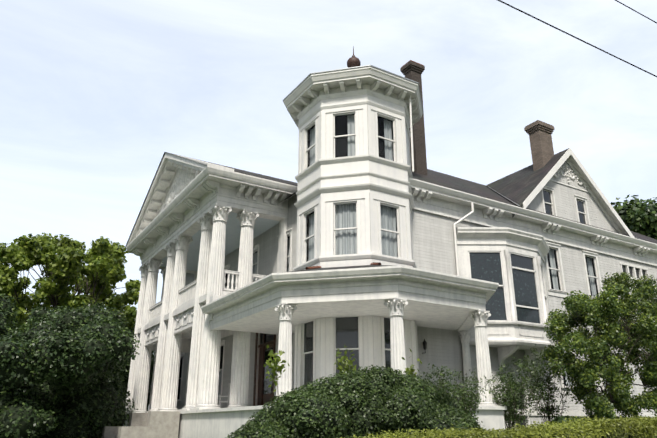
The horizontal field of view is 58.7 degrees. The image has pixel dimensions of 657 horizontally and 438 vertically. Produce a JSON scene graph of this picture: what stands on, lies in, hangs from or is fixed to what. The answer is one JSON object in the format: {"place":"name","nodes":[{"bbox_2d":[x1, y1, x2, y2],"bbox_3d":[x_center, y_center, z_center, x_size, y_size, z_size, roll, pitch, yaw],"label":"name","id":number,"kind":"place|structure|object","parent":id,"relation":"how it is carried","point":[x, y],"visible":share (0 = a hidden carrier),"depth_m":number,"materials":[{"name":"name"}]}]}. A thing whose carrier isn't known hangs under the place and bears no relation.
{"place":"outdoors","nodes":[
{"label":"outdoors","id":0,"kind":"place"},
{"bbox_2d":[0,232,140,335],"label":"tree","id":1,"kind":"object","parent":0,"point":[70,258],"depth_m":33.35,"materials":[{"name":"green plant"}]},
{"bbox_2d":[0,0,656,409],"label":"sky","id":2,"kind":"structure","parent":0,"point":[94,94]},
{"bbox_2d":[263,344,421,398],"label":"bush shoots","id":3,"kind":"object","parent":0,"point":[273,365],"depth_m":12.30,"materials":[{"name":"green plant"}]},
{"bbox_2d":[283,66,422,389],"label":"turret","id":4,"kind":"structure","parent":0,"point":[354,204],"depth_m":21.07,"materials":[{"name":"white wood"}]},
{"bbox_2d":[540,272,656,419],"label":"tree","id":5,"kind":"object","parent":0,"point":[644,326],"depth_m":18.68,"materials":[{"name":"green plant"}]},
{"bbox_3d":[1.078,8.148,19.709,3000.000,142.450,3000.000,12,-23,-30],"label":"ground","id":6,"kind":"structure","parent":0,"visible":0},
{"bbox_2d":[0,294,154,437],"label":"shrubs","id":7,"kind":"object","parent":6,"relation":"on","point":[57,374],"depth_m":22.19,"materials":[{"name":"green plant"}]},
{"bbox_2d":[102,262,506,437],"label":"porch","id":8,"kind":"object","parent":6,"relation":"on","point":[282,304],"visible":0.79,"depth_m":17.60,"materials":[{"name":"white paint"}]},
{"bbox_2d":[227,365,483,437],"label":"azalea bush","id":9,"kind":"object","parent":6,"relation":"on","point":[287,430],"depth_m":11.60,"materials":[{"name":"green plant"}]},
{"bbox_2d":[176,161,656,432],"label":"house walls","id":10,"kind":"structure","parent":6,"relation":"on","point":[433,243],"depth_m":24.86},
{"bbox_2d":[125,152,296,413],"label":"portico","id":11,"kind":"structure","parent":10,"relation":"attached to","point":[199,219],"depth_m":24.94,"materials":[{"name":"white paint"}]},
{"bbox_2d":[218,95,473,407],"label":"house fittings","id":12,"kind":"object","parent":10,"relation":"attached to","point":[455,243],"visible":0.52,"depth_m":22.87,"materials":[{"name":"white metal"}]},
{"bbox_2d":[283,46,423,112],"bbox_3d":[1.078,-6.089,24.773,5.520,3.040,5.520,12,-23,-30],"label":"tower roof","id":13,"kind":"object","parent":10,"relation":"on","point":[353,61],"visible":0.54,"depth_m":22.88,"materials":[{"name":"grey"}]},
{"bbox_2d":[125,148,656,246],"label":"house roof","id":14,"kind":"structure","parent":10,"relation":"on","point":[517,188],"depth_m":28.51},
{"bbox_2d":[177,165,656,430],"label":"wall trim","id":15,"kind":"structure","parent":10,"relation":"attached to","point":[444,208],"depth_m":26.47,"materials":[{"name":"white wood"}]},
{"bbox_2d":[400,60,554,175],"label":"chimneys","id":16,"kind":"object","parent":10,"relation":"on","point":[539,132],"visible":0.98,"depth_m":28.25,"materials":[{"name":"brick"}]},
{"bbox_2d":[456,227,555,368],"bbox_3d":[7.527,3.266,23.534,5.471,5.300,1.823,12,-23,-30],"label":"oriel","id":17,"kind":"object","parent":10,"relation":"attached to","point":[510,261],"visible":0.65,"depth_m":23.09,"materials":[{"name":"white paint"}]},
{"bbox_2d":[409,148,656,256],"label":"roof trim","id":18,"kind":"structure","parent":10,"relation":"attached to","point":[426,191],"depth_m":26.75,"materials":[{"name":"white wood"}]},
{"bbox_2d":[400,363,473,406],"bbox_3d":[2.284,4.398,13.851,1.917,1.914,1.867,12,-23,-30],"label":"shrub","id":19,"kind":"object","parent":6,"relation":"on","point":[446,388],"depth_m":13.80,"materials":[{"name":"green plant"}]},
{"bbox_2d":[436,368,495,425],"bbox_3d":[3.680,4.985,15.674,1.670,1.935,1.534,12,-23,-30],"label":"shrub","id":20,"kind":"object","parent":6,"relation":"on","point":[470,401],"depth_m":15.38,"materials":[{"name":"green plant"}]},
{"bbox_2d":[340,415,656,437],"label":"hedge","id":21,"kind":"object","parent":6,"relation":"on","point":[578,426],"depth_m":8.95,"materials":[{"name":"green plant"}]},
{"bbox_2d":[473,357,547,431],"bbox_3d":[5.604,5.355,17.515,2.379,2.408,2.080,12,-23,-30],"label":"shrub","id":22,"kind":"object","parent":6,"relation":"on","point":[505,394],"depth_m":17.11,"materials":[{"name":"green plant"}]},
{"bbox_2d":[511,344,574,422],"bbox_3d":[7.013,5.667,19.318,1.713,3.008,1.980,12,-23,-30],"label":"shrub","id":23,"kind":"object","parent":6,"relation":"on","point":[553,388],"depth_m":19.28,"materials":[{"name":"green plant"}]},
{"bbox_2d":[497,0,656,76],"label":"power lines","id":24,"kind":"object","parent":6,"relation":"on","point":[582,40],"visible":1,"depth_m":8.91,"materials":[{"name":"black metal"}]},
{"bbox_2d":[548,415,652,424],"bbox_3d":[8.479,6.302,17.711,4.851,0.695,1.190,12,-23,-30],"label":"low shrub","id":25,"kind":"object","parent":6,"relation":"on","point":[559,419],"visible":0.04,"depth_m":16.84,"materials":[{"name":"green plant"}]},
{"bbox_2d":[611,194,656,239],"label":"tree","id":26,"kind":"object","parent":6,"relation":"on","point":[635,214],"depth_m":51.12,"materials":[{"name":"green plant"}]}
]}

